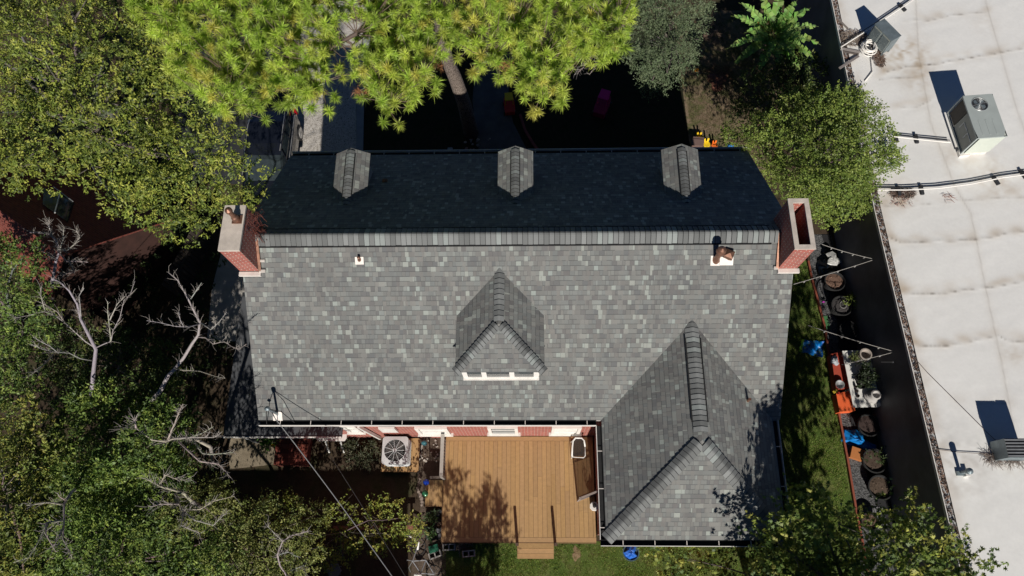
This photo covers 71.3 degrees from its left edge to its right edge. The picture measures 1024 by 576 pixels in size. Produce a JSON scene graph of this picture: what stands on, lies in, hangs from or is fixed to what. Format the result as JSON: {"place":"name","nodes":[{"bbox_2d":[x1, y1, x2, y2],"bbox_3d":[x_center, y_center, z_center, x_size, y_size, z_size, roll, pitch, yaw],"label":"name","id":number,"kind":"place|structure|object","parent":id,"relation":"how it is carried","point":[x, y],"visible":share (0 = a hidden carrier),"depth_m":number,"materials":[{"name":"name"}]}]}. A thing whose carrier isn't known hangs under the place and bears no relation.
{"place":"outdoors","nodes":[
{"label":"outdoors","id":0,"kind":"place"},
{"bbox_2d":[207,253,244,340],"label":"side path","id":1,"kind":"structure","parent":0,"point":[228,290],"depth_m":25.95,"materials":[{"name":"concrete"}]},
{"bbox_2d":[229,438,276,468],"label":"path","id":2,"kind":"structure","parent":0,"point":[246,453],"depth_m":24.04,"materials":[{"name":"beige concrete"}]},
{"bbox_2d":[257,438,280,453],"bbox_3d":[-8.115,5.061,23.749,0.841,0.895,0.919,0,70,2],"label":"flowering plant","id":3,"kind":"object","parent":2,"relation":"on","point":[267,441],"visible":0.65,"depth_m":23.64,"materials":[{"name":"green plant"}]},
{"bbox_2d":[294,0,365,150],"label":"driveway","id":4,"kind":"structure","parent":0,"point":[323,133],"depth_m":28.65,"materials":[{"name":"grey concrete"}]},
{"bbox_2d":[326,564,341,575],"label":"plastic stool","id":5,"kind":"object","parent":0,"point":[336,572],"visible":0.81,"depth_m":22.30,"materials":[{"name":"plastic"}]},
{"bbox_2d":[0,0,857,575],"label":"ground","id":6,"kind":"structure","parent":0,"point":[212,394],"depth_m":24.81,"materials":[{"name":"green plant"}]},
{"bbox_2d":[0,231,65,412],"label":"broadleaf tree","id":7,"kind":"object","parent":6,"relation":"on","point":[16,329],"visible":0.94,"depth_m":19.85,"materials":[{"name":"green plant"}]},
{"bbox_2d":[0,390,80,575],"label":"broadleaf tree","id":8,"kind":"object","parent":6,"relation":"on","point":[10,505],"visible":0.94,"depth_m":18.87,"materials":[{"name":"green plant"}]},
{"bbox_2d":[13,488,76,564],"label":"bare tree","id":9,"kind":"object","parent":6,"relation":"on","point":[63,504],"visible":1,"depth_m":16.69,"materials":[{"name":"grey plant"}]},
{"bbox_2d":[18,211,87,299],"bbox_3d":[-14.160,-0.581,23.057,5.427,6.505,1.719,19,71,8],"label":"bare tree","id":10,"kind":"object","parent":6,"relation":"on","point":[60,249],"visible":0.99,"depth_m":20.45,"materials":[{"name":"grey plant"}]},
{"bbox_2d":[9,271,135,396],"bbox_3d":[-11.729,2.161,21.374,5.142,7.641,2.627,-32,72,-10],"label":"bare tree","id":11,"kind":"object","parent":6,"relation":"on","point":[93,345],"visible":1,"depth_m":18.82,"materials":[{"name":"grey plant"}]},
{"bbox_2d":[0,121,184,323],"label":"red roof house","id":12,"kind":"structure","parent":6,"relation":"on","point":[108,249],"depth_m":23.62,"materials":[{"name":"brick"}]},
{"bbox_2d":[0,219,231,575],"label":"undergrowth","id":13,"kind":"object","parent":6,"relation":"on","point":[152,288],"visible":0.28,"depth_m":24.15,"materials":[{"name":"green plant"}]},
{"bbox_2d":[37,315,199,423],"bbox_3d":[-12.835,2.715,22.570,7.029,5.218,3.342,11,70,6],"label":"broadleaf tree","id":14,"kind":"object","parent":6,"relation":"on","point":[121,365],"visible":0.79,"depth_m":21.98,"materials":[{"name":"green plant"}]},
{"bbox_2d":[37,366,202,527],"bbox_3d":[-11.357,4.719,20.666,6.222,7.287,4.435,0,70,2],"label":"broadleaf tree","id":15,"kind":"object","parent":6,"relation":"on","point":[93,483],"visible":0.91,"depth_m":18.89,"materials":[{"name":"green plant"}]},
{"bbox_2d":[0,490,245,575],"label":"broadleaf tree","id":16,"kind":"object","parent":6,"relation":"on","point":[127,561],"visible":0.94,"depth_m":17.81,"materials":[{"name":"green plant"}]},
{"bbox_2d":[0,0,275,248],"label":"oak tree","id":17,"kind":"object","parent":6,"relation":"on","point":[88,135],"visible":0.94,"depth_m":19.49,"materials":[{"name":"green plant"}]},
{"bbox_2d":[109,404,235,479],"bbox_3d":[-8.115,4.678,20.492,3.868,7.312,1.438,14,71,7],"label":"bare tree","id":18,"kind":"object","parent":6,"relation":"on","point":[193,438],"visible":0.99,"depth_m":17.71,"materials":[{"name":"grey plant"}]},
{"bbox_2d":[162,226,213,298],"bbox_3d":[-11.602,-0.927,25.686,0.078,1.600,2.469,17,71,8],"label":"picket fence","id":19,"kind":"object","parent":6,"relation":"on","point":[185,267],"visible":0.91,"depth_m":25.61,"materials":[{"name":"brown wood"}]},
{"bbox_2d":[140,465,240,543],"bbox_3d":[-8.190,6.129,20.205,3.626,6.848,1.520,19,71,8],"label":"bare tree","id":20,"kind":"object","parent":6,"relation":"on","point":[191,501],"visible":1,"depth_m":17.38,"materials":[{"name":"grey plant"}]},
{"bbox_2d":[143,264,247,406],"bbox_3d":[-9.322,2.889,21.135,5.032,7.438,3.550,-31,72,-9],"label":"bare tree","id":21,"kind":"object","parent":6,"relation":"on","point":[167,377],"visible":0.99,"depth_m":18.94,"materials":[{"name":"grey plant"}]},
{"bbox_2d":[176,0,293,183],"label":"parking apron","id":22,"kind":"object","parent":6,"relation":"on","point":[238,122],"visible":0.25,"depth_m":28.66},
{"bbox_2d":[238,107,302,213],"bbox_3d":[-9.241,-4.974,27.159,2.140,1.512,4.371,0,70,2],"label":"parked car","id":23,"kind":"object","parent":22,"relation":"on","point":[274,144],"visible":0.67,"depth_m":26.63,"materials":[{"name":"paint"}]},
{"bbox_2d":[146,471,333,575],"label":"broadleaf tree","id":24,"kind":"object","parent":6,"relation":"on","point":[261,561],"visible":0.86,"depth_m":19.92,"materials":[{"name":"green plant"}]},
{"bbox_2d":[222,292,342,442],"bbox_3d":[-6.942,2.779,23.633,3.652,2.630,4.699,0,70,2],"label":"lean to","id":25,"kind":"object","parent":6,"relation":"on","point":[242,420],"visible":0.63,"depth_m":21.95,"materials":[{"name":"wood"}]},
{"bbox_2d":[319,439,404,574],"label":"overhead wire","id":26,"kind":"object","parent":25,"relation":"attached to","point":[363,508],"visible":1,"depth_m":20.43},
{"bbox_2d":[263,517,311,575],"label":"bare tree","id":27,"kind":"object","parent":6,"relation":"on","point":[279,554],"visible":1,"depth_m":18.22,"materials":[{"name":"grey plant"}]},
{"bbox_2d":[273,438,312,466],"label":"brick steps","id":28,"kind":"structure","parent":6,"relation":"on","point":[288,452],"depth_m":23.61,"materials":[{"name":"red brick"}]},
{"bbox_2d":[316,434,346,452],"bbox_3d":[-5.917,5.081,23.739,1.005,0.740,0.713,0,70,2],"label":"folding table","id":29,"kind":"object","parent":6,"relation":"on","point":[344,437],"visible":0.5,"depth_m":23.40,"materials":[{"name":"white plastic"}]},
{"bbox_2d":[270,483,427,574],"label":"broadleaf tree","id":30,"kind":"object","parent":6,"relation":"on","point":[341,534],"visible":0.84,"depth_m":21.84,"materials":[{"name":"green plant"}]},
{"bbox_2d":[309,438,415,472],"bbox_3d":[-4.951,5.552,23.946,3.605,0.001,1.252,0,70,2],"label":"terrace bed","id":31,"kind":"object","parent":6,"relation":"on","point":[322,461],"visible":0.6,"depth_m":23.89,"materials":[{"name":"foliage"},{"name":"soil"}]},
{"bbox_2d":[335,437,380,472],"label":"wilted plants","id":32,"kind":"object","parent":31,"relation":"on","point":[360,453],"visible":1,"depth_m":23.64,"materials":[{"name":"green plant"}]},
{"bbox_2d":[381,437,419,471],"bbox_3d":[-3.708,5.418,23.354,1.239,0.890,1.090,0,70,2],"label":"condenser unit","id":33,"kind":"object","parent":31,"relation":"on","point":[400,454],"visible":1,"depth_m":23.15,"materials":[{"name":"white metal"}]},
{"bbox_2d":[356,0,369,150],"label":"driveway edging","id":34,"kind":"object","parent":6,"relation":"on","point":[359,124],"visible":0.27,"depth_m":28.53,"materials":[{"name":"concrete"}]},
{"bbox_2d":[333,525,412,529],"bbox_3d":[-4.386,7.683,22.843,2.546,0.575,0.120,-1,70,1],"label":"rail","id":35,"kind":"object","parent":6,"relation":"on","point":[377,528],"visible":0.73,"depth_m":22.57,"materials":[{"name":"brown wood"}]},
{"bbox_2d":[411,438,445,575],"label":"garden bed","id":36,"kind":"object","parent":6,"relation":"on","point":[429,467],"visible":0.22,"depth_m":23.13,"materials":[{"name":"brown soil"}]},
{"bbox_2d":[408,537,442,575],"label":"bicycle","id":37,"kind":"object","parent":36,"relation":"on","point":[419,574],"visible":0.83,"depth_m":22.48,"materials":[{"name":"metal"}]},
{"bbox_2d":[422,523,436,542],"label":"plant pot","id":38,"kind":"object","parent":36,"relation":"on","point":[431,533],"visible":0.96,"depth_m":22.64,"materials":[{"name":"green plant"}]},
{"bbox_2d":[423,508,438,522],"bbox_3d":[-2.598,7.382,22.912,0.585,0.558,0.440,-21,71,-6],"label":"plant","id":39,"kind":"object","parent":36,"relation":"on","point":[428,516],"visible":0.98,"depth_m":22.84,"materials":[{"name":"green plant"}]},
{"bbox_2d":[473,21,525,148],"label":"front walk","id":40,"kind":"structure","parent":6,"relation":"on","point":[496,125],"depth_m":28.42,"materials":[{"name":"grey concrete"}]},
{"bbox_2d":[503,92,516,115],"bbox_3d":[-0.106,-7.270,28.193,0.500,0.670,0.720,-6,70,0],"label":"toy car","id":41,"kind":"object","parent":40,"relation":"on","point":[509,104],"visible":1,"depth_m":28.15,"materials":[{"name":"plastic"}]},
{"bbox_2d":[218,144,815,546],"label":"brick house","id":42,"kind":"structure","parent":6,"relation":"on","point":[627,310],"depth_m":18.70,"materials":[{"name":"stone"}]},
{"bbox_2d":[269,410,391,575],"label":"overhead wire","id":43,"kind":"object","parent":42,"relation":"attached to","point":[332,494],"visible":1,"depth_m":18.02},
{"bbox_2d":[724,49,844,136],"bbox_3d":[10.572,-7.239,26.589,4.334,3.142,4.964,31,74,12],"label":"shade shrub","id":44,"kind":"object","parent":6,"relation":"on","point":[787,84],"visible":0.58,"depth_m":26.29,"materials":[{"name":"green plant"}]},
{"bbox_2d":[713,79,908,232],"bbox_3d":[10.080,-4.446,23.746,7.132,6.671,5.540,-35,73,-11],"label":"round tree","id":45,"kind":"object","parent":6,"relation":"on","point":[815,162],"visible":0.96,"depth_m":21.48,"materials":[{"name":"green plant"}]},
{"bbox_2d":[637,472,1008,575],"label":"maple tree","id":46,"kind":"object","parent":6,"relation":"on","point":[893,556],"visible":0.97,"depth_m":17.10,"materials":[{"name":"green plant"}]},
{"bbox_2d":[810,235,894,575],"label":"gravel strip","id":47,"kind":"object","parent":6,"relation":"on","point":[858,469],"visible":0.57,"depth_m":23.97,"materials":[{"name":"gravel"}]},
{"bbox_2d":[816,278,831,302],"bbox_3d":[11.114,0.072,25.412,0.512,0.160,0.928,0,70,2],"label":"garden hose","id":48,"kind":"object","parent":47,"relation":"on","point":[830,292],"visible":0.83,"depth_m":25.36,"materials":[{"name":"rubber"}]},
{"bbox_2d":[816,259,840,279],"bbox_3d":[11.400,-0.671,25.593,0.843,0.344,0.910,0,70,2],"label":"plastic bag","id":49,"kind":"object","parent":47,"relation":"on","point":[823,268],"visible":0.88,"depth_m":25.56,"materials":[{"name":"plastic"}]},
{"bbox_2d":[826,251,840,265],"bbox_3d":[11.524,-1.075,25.539,0.536,0.077,0.558,0,70,2],"label":"torn film","id":50,"kind":"object","parent":49,"relation":"on","point":[833,259],"visible":1,"depth_m":25.50,"materials":[{"name":"plastic"}]},
{"bbox_2d":[823,271,845,291],"bbox_3d":[11.390,-0.165,25.348,0.728,0.460,0.728,0,70,2],"label":"plant pot","id":51,"kind":"object","parent":47,"relation":"on","point":[834,282],"visible":0.98,"depth_m":25.20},
{"bbox_2d":[827,351,848,390],"bbox_3d":[11.081,2.845,24.277,0.455,0.400,1.343,0,70,2],"label":"red box","id":52,"kind":"object","parent":47,"relation":"on","point":[837,372],"visible":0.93,"depth_m":24.12,"materials":[{"name":"red plastic"}]},
{"bbox_2d":[836,380,844,388],"bbox_3d":[10.939,3.231,23.829,0.300,0.100,0.300,0,70,2],"label":"metal bowl","id":53,"kind":"object","parent":52,"relation":"on","point":[840,384],"visible":1,"depth_m":23.84,"materials":[{"name":"metal"}]},
{"bbox_2d":[832,391,854,413],"bbox_3d":[11.100,3.836,23.911,0.541,0.400,0.696,0,70,2],"label":"orange box","id":54,"kind":"object","parent":47,"relation":"on","point":[842,402],"visible":1,"depth_m":23.75,"materials":[{"name":"orange plastic"}]},
{"bbox_2d":[843,292,856,308],"bbox_3d":[11.819,0.428,24.907,0.723,0.854,0.727,0,70,2],"label":"potted vine","id":55,"kind":"object","parent":47,"relation":"on","point":[851,298],"visible":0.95,"depth_m":24.75,"materials":[{"name":"green plant"}]},
{"bbox_2d":[848,446,864,461],"bbox_3d":[11.288,5.449,23.389,0.430,0.250,0.370,19,71,8],"label":"orange box","id":56,"kind":"object","parent":47,"relation":"on","point":[856,453],"visible":1,"depth_m":23.29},
{"bbox_2d":[840,429,876,450],"bbox_3d":[11.523,5.013,23.537,1.192,0.255,0.576,22,72,9],"label":"blue tarp","id":57,"kind":"object","parent":47,"relation":"on","point":[854,437],"visible":0.98,"depth_m":23.52,"materials":[{"name":"blue plastic"}]},
{"bbox_2d":[822,234,901,569],"bbox_3d":[11.798,4.363,23.892,0.991,0.001,13.527,-5,70,0],"label":"weed fabric","id":58,"kind":"object","parent":47,"relation":"on","point":[849,345],"visible":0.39,"depth_m":23.97,"materials":[{"name":"fabric"}]},
{"bbox_2d":[829,296,852,316],"bbox_3d":[11.487,0.692,25.029,0.728,0.460,0.728,0,70,2],"label":"plant pot","id":59,"kind":"object","parent":58,"relation":"on","point":[836,309],"visible":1,"depth_m":24.88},
{"bbox_2d":[837,321,858,338],"bbox_3d":[11.603,1.504,24.747,0.642,0.420,0.642,0,70,2],"label":"plant pot","id":60,"kind":"object","parent":58,"relation":"on","point":[848,329],"visible":0.98,"depth_m":24.62,"materials":[{"name":"black plastic"}]},
{"bbox_2d":[841,350,880,407],"bbox_3d":[11.632,3.115,23.985,1.052,0.730,1.943,0,70,2],"label":"white table","id":61,"kind":"object","parent":58,"relation":"on","point":[851,369],"visible":0.55,"depth_m":23.59,"materials":[{"name":"plastic"}]},
{"bbox_2d":[852,369,871,386],"bbox_3d":[11.459,2.917,23.355,0.652,0.589,0.547,-34,72,-10],"label":"plant pot","id":62,"kind":"object","parent":61,"relation":"on","point":[857,377],"visible":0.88,"depth_m":23.28,"materials":[{"name":"green plant"}]},
{"bbox_2d":[856,348,871,362],"bbox_3d":[11.630,2.255,23.653,0.400,0.480,0.400,0,70,2],"label":"urn","id":63,"kind":"object","parent":61,"relation":"on","point":[865,353],"visible":0.92,"depth_m":23.51,"materials":[{"name":"ceramic"}]},
{"bbox_2d":[856,374,875,388],"bbox_3d":[11.469,3.121,23.276,0.499,0.594,0.542,-20,70,-6],"label":"plant","id":64,"kind":"object","parent":61,"relation":"on","point":[864,385],"visible":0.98,"depth_m":23.21,"materials":[{"name":"green plant"}]},
{"bbox_2d":[858,360,875,376],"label":"plant pot","id":65,"kind":"object","parent":61,"relation":"on","point":[864,367],"visible":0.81,"depth_m":23.39,"materials":[{"name":"green plant"}]},
{"bbox_2d":[863,369,881,384],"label":"plant pot","id":66,"kind":"object","parent":61,"relation":"on","point":[873,376],"visible":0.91,"depth_m":23.29,"materials":[{"name":"green plant"}]},
{"bbox_2d":[864,390,880,403],"bbox_3d":[11.754,3.511,23.206,0.460,0.440,0.460,0,70,2],"label":"urn","id":67,"kind":"object","parent":61,"relation":"on","point":[872,396],"visible":1,"depth_m":23.13,"materials":[{"name":"ceramic"}]},
{"bbox_2d":[856,414,879,436],"bbox_3d":[11.760,4.571,23.641,0.749,0.360,0.749,0,70,2],"label":"plant pot","id":68,"kind":"object","parent":58,"relation":"on","point":[867,425],"visible":1,"depth_m":23.54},
{"bbox_2d":[861,446,887,472],"bbox_3d":[11.722,5.524,23.028,0.836,0.853,0.879,0,70,2],"label":"plant pot","id":69,"kind":"object","parent":58,"relation":"on","point":[874,460],"visible":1,"depth_m":23.10,"materials":[{"name":"brown"}]},
{"bbox_2d":[867,475,892,499],"bbox_3d":[11.800,6.434,22.963,0.792,0.340,0.792,0,70,2],"label":"plant pot","id":70,"kind":"object","parent":58,"relation":"on","point":[877,484],"visible":0.9,"depth_m":22.88,"materials":[{"name":"brown soil"}]},
{"bbox_2d":[860,513,877,529],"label":"plant pot","id":71,"kind":"object","parent":47,"relation":"on","point":[871,516],"visible":0.45,"depth_m":22.56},
{"bbox_2d":[428,549,441,559],"bbox_3d":[-2.442,8.481,22.692,0.400,0.190,0.200,-19,70,-5],"label":"cinder block","id":72,"kind":"object","parent":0,"point":[430,558],"depth_m":22.61,"materials":[{"name":"concrete"}]},
{"bbox_2d":[428,544,438,553],"bbox_3d":[-2.484,8.262,22.604,0.300,0.030,0.220,-16,70,-4],"label":"green board","id":73,"kind":"object","parent":72,"relation":"on","point":[433,548],"visible":1,"depth_m":22.59,"materials":[{"name":"plastic"}]},
{"bbox_2d":[363,11,689,150],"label":"front lawn","id":74,"kind":"structure","parent":0,"point":[633,119],"depth_m":28.38,"materials":[{"name":"green plant"}]},
{"bbox_2d":[125,0,639,139],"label":"pine tree","id":75,"kind":"object","parent":74,"relation":"on","point":[464,20],"visible":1,"depth_m":16.37,"materials":[{"name":"green plant"}]},
{"bbox_2d":[519,114,538,148],"bbox_3d":[0.675,-6.005,27.996,0.213,0.100,2.022,-23,71,-7],"label":"brick border","id":76,"kind":"object","parent":74,"relation":"on","point":[534,145],"visible":0.83,"depth_m":27.97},
{"bbox_2d":[591,89,611,118],"bbox_3d":[3.545,-7.226,27.970,0.610,0.815,0.900,19,71,8],"label":"toy car","id":77,"kind":"object","parent":74,"relation":"on","point":[603,103],"visible":1,"depth_m":27.93,"materials":[{"name":"plastic"}]},
{"bbox_2d":[607,0,716,102],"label":"willowy tree","id":78,"kind":"object","parent":74,"relation":"on","point":[665,31],"visible":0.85,"depth_m":22.46,"materials":[{"name":"green plant"}]},
{"bbox_2d":[441,541,800,575],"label":"back lawn","id":79,"kind":"structure","parent":0,"point":[454,559],"depth_m":22.60,"materials":[{"name":"plant"}]},
{"bbox_2d":[452,543,473,554],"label":"twigs","id":80,"kind":"object","parent":79,"relation":"on","point":[459,547],"visible":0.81,"depth_m":22.78,"materials":[{"name":"wood"}]},
{"bbox_2d":[425,434,595,558],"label":"wooden deck","id":81,"kind":"structure","parent":79,"relation":"on","point":[522,493],"depth_m":22.95,"materials":[{"name":"brown wood"}]},
{"bbox_2d":[571,437,585,458],"bbox_3d":[2.112,5.180,22.930,0.472,0.897,0.637,0,70,2],"label":"patio chair","id":82,"kind":"object","parent":81,"relation":"on","point":[578,448],"visible":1,"depth_m":22.59,"materials":[{"name":"white plastic"}]},
{"bbox_2d":[577,490,597,501],"bbox_3d":[2.391,6.476,22.254,0.730,1.250,0.074,-20,70,-6],"label":"screen panel","id":83,"kind":"object","parent":81,"relation":"on","point":[586,496],"visible":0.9,"depth_m":21.80,"materials":[{"name":"white wood"}]},
{"bbox_2d":[572,545,580,561],"bbox_3d":[2.055,8.430,22.673,0.284,0.020,0.516,0,70,2],"label":"dry leaf patch","id":84,"kind":"object","parent":79,"relation":"on","point":[576,552],"visible":1,"depth_m":22.66,"materials":[{"name":"plant"}]},
{"bbox_2d":[623,546,638,560],"bbox_3d":[3.740,8.337,22.481,0.522,0.361,0.522,39,75,14],"label":"blue tub","id":85,"kind":"object","parent":79,"relation":"on","point":[630,553],"visible":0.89,"depth_m":22.36,"materials":[{"name":"plastic"}]},
{"bbox_2d":[673,10,782,173],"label":"side lawn","id":86,"kind":"structure","parent":0,"point":[731,27],"depth_m":28.69,"materials":[{"name":"green plant"}]},
{"bbox_2d":[691,136,703,146],"bbox_3d":[7.118,-5.550,27.480,0.483,0.425,0.394,5,70,4],"label":"brown bench","id":87,"kind":"object","parent":86,"relation":"on","point":[697,141],"visible":0.93,"depth_m":27.28,"materials":[{"name":"brown wood"}]},
{"bbox_2d":[697,18,728,45],"bbox_3d":[8.242,-10.632,29.480,1.453,0.120,1.604,0,70,2],"label":"twig pile","id":88,"kind":"object","parent":86,"relation":"on","point":[709,35],"visible":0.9,"depth_m":29.44,"materials":[{"name":"wood"}]},
{"bbox_2d":[707,72,727,91],"bbox_3d":[8.189,-8.339,28.640,0.800,0.115,1.050,23,72,10],"label":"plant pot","id":89,"kind":"object","parent":86,"relation":"on","point":[719,80],"visible":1,"depth_m":28.61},
{"bbox_2d":[702,62,734,86],"bbox_3d":[8.345,-8.592,28.720,1.240,0.112,1.318,-17,70,-5],"label":"twig pile","id":90,"kind":"object","parent":86,"relation":"on","point":[726,72],"visible":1,"depth_m":28.77,"materials":[{"name":"wood"}]},
{"bbox_2d":[727,0,818,74],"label":"banana plant","id":91,"kind":"object","parent":86,"relation":"on","point":[781,40],"visible":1,"depth_m":26.72,"materials":[{"name":"green plant"}]},
{"bbox_2d":[768,260,860,575],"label":"lawn","id":92,"kind":"structure","parent":0,"point":[796,316],"depth_m":23.97,"materials":[{"name":"plant"}]},
{"bbox_2d":[799,339,823,356],"bbox_3d":[10.409,2.040,24.754,0.808,0.099,0.621,15,71,7],"label":"crumpled blue tarp","id":93,"kind":"object","parent":92,"relation":"on","point":[810,349],"visible":1,"depth_m":24.74,"materials":[{"name":"plastic"}]},
{"bbox_2d":[807,261,868,571],"bbox_3d":[10.963,4.061,23.981,0.194,0.130,10.733,-2,70,1],"label":"garden edging","id":94,"kind":"object","parent":92,"relation":"on","point":[838,414],"visible":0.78,"depth_m":23.75,"materials":[{"name":"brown wood"}]},
{"bbox_2d":[791,0,1023,575],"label":"flat roof building","id":95,"kind":"structure","parent":0,"point":[935,285],"depth_m":22.80,"materials":[{"name":"white concrete"}]},
{"bbox_2d":[795,244,872,283],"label":"string lights","id":96,"kind":"object","parent":95,"relation":"hanging from","point":[838,270],"visible":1,"depth_m":23.22},
{"bbox_2d":[808,325,892,364],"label":"string lights","id":97,"kind":"object","parent":95,"relation":"hanging from","point":[859,343],"visible":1,"depth_m":22.74},
{"bbox_2d":[840,29,867,46],"bbox_3d":[12.219,-8.936,25.465,1.124,0.076,0.851,0,70,2],"label":"twig pile","id":98,"kind":"object","parent":95,"relation":"on","point":[845,35],"visible":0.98,"depth_m":25.47,"materials":[{"name":"wood"}]},
{"bbox_2d":[860,39,877,80],"bbox_3d":[12.580,-8.056,24.983,0.629,0.307,1.754,0,70,2],"label":"coiled pipe","id":99,"kind":"object","parent":95,"relation":"on","point":[874,50],"visible":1,"depth_m":25.05,"materials":[{"name":"white paint"}]},
{"bbox_2d":[841,0,912,46],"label":"pipe run","id":100,"kind":"object","parent":95,"relation":"on","point":[902,7],"visible":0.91,"depth_m":25.64,"materials":[{"name":"white paint"}]},
{"bbox_2d":[874,51,886,68],"bbox_3d":[12.940,-8.076,25.127,0.515,0.077,0.863,0,70,2],"label":"twig pile","id":101,"kind":"object","parent":95,"relation":"on","point":[878,59],"visible":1,"depth_m":25.10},
{"bbox_2d":[866,18,901,55],"bbox_3d":[12.946,-8.735,24.942,0.440,0.855,0.864,-30,72,-9],"label":"evaporative unit","id":102,"kind":"object","parent":95,"relation":"on","point":[884,35],"visible":1,"depth_m":24.65,"materials":[{"name":"grey metal"}]},
{"bbox_2d":[888,185,916,199],"bbox_3d":[12.750,-3.109,23.299,1.021,0.075,0.542,0,70,2],"label":"twig pile","id":103,"kind":"object","parent":95,"relation":"on","point":[909,195],"visible":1,"depth_m":23.27,"materials":[{"name":"plant"}]},
{"bbox_2d":[894,133,950,143],"bbox_3d":[13.731,-5.009,23.934,1.839,0.102,0.346,4,70,3],"label":"pipe run","id":104,"kind":"object","parent":95,"relation":"on","point":[915,138],"visible":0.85,"depth_m":23.90,"materials":[{"name":"white paint"}]},
{"bbox_2d":[877,169,1023,195],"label":"pipe run","id":105,"kind":"object","parent":95,"relation":"on","point":[993,177],"visible":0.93,"depth_m":23.28,"materials":[{"name":"white paint"}]},
{"bbox_2d":[955,468,972,476],"bbox_3d":[12.745,5.161,19.988,0.325,0.550,0.200,0,70,2],"label":"roof vent","id":106,"kind":"object","parent":95,"relation":"on","point":[967,472],"visible":1,"depth_m":20.05,"materials":[{"name":"metal"}]},
{"bbox_2d":[906,349,1023,468],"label":"cable","id":107,"kind":"object","parent":95,"relation":"on","point":[954,399],"visible":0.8,"depth_m":20.93,"materials":[{"name":"rubber"}]},
{"bbox_2d":[947,94,1006,157],"bbox_3d":[15.209,-5.328,23.453,0.970,1.184,1.627,-4,70,0],"label":"rooftop unit","id":108,"kind":"object","parent":95,"relation":"on","point":[977,125],"visible":1,"depth_m":23.08,"materials":[{"name":"grey metal"}]},
{"bbox_2d":[980,446,1023,470],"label":"twig pile","id":109,"kind":"object","parent":95,"relation":"on","point":[991,459],"visible":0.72,"depth_m":20.23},
{"bbox_2d":[990,438,1023,460],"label":"ribbed unit","id":110,"kind":"object","parent":95,"relation":"on","point":[1007,449],"visible":1,"depth_m":19.79,"materials":[{"name":"metal"}]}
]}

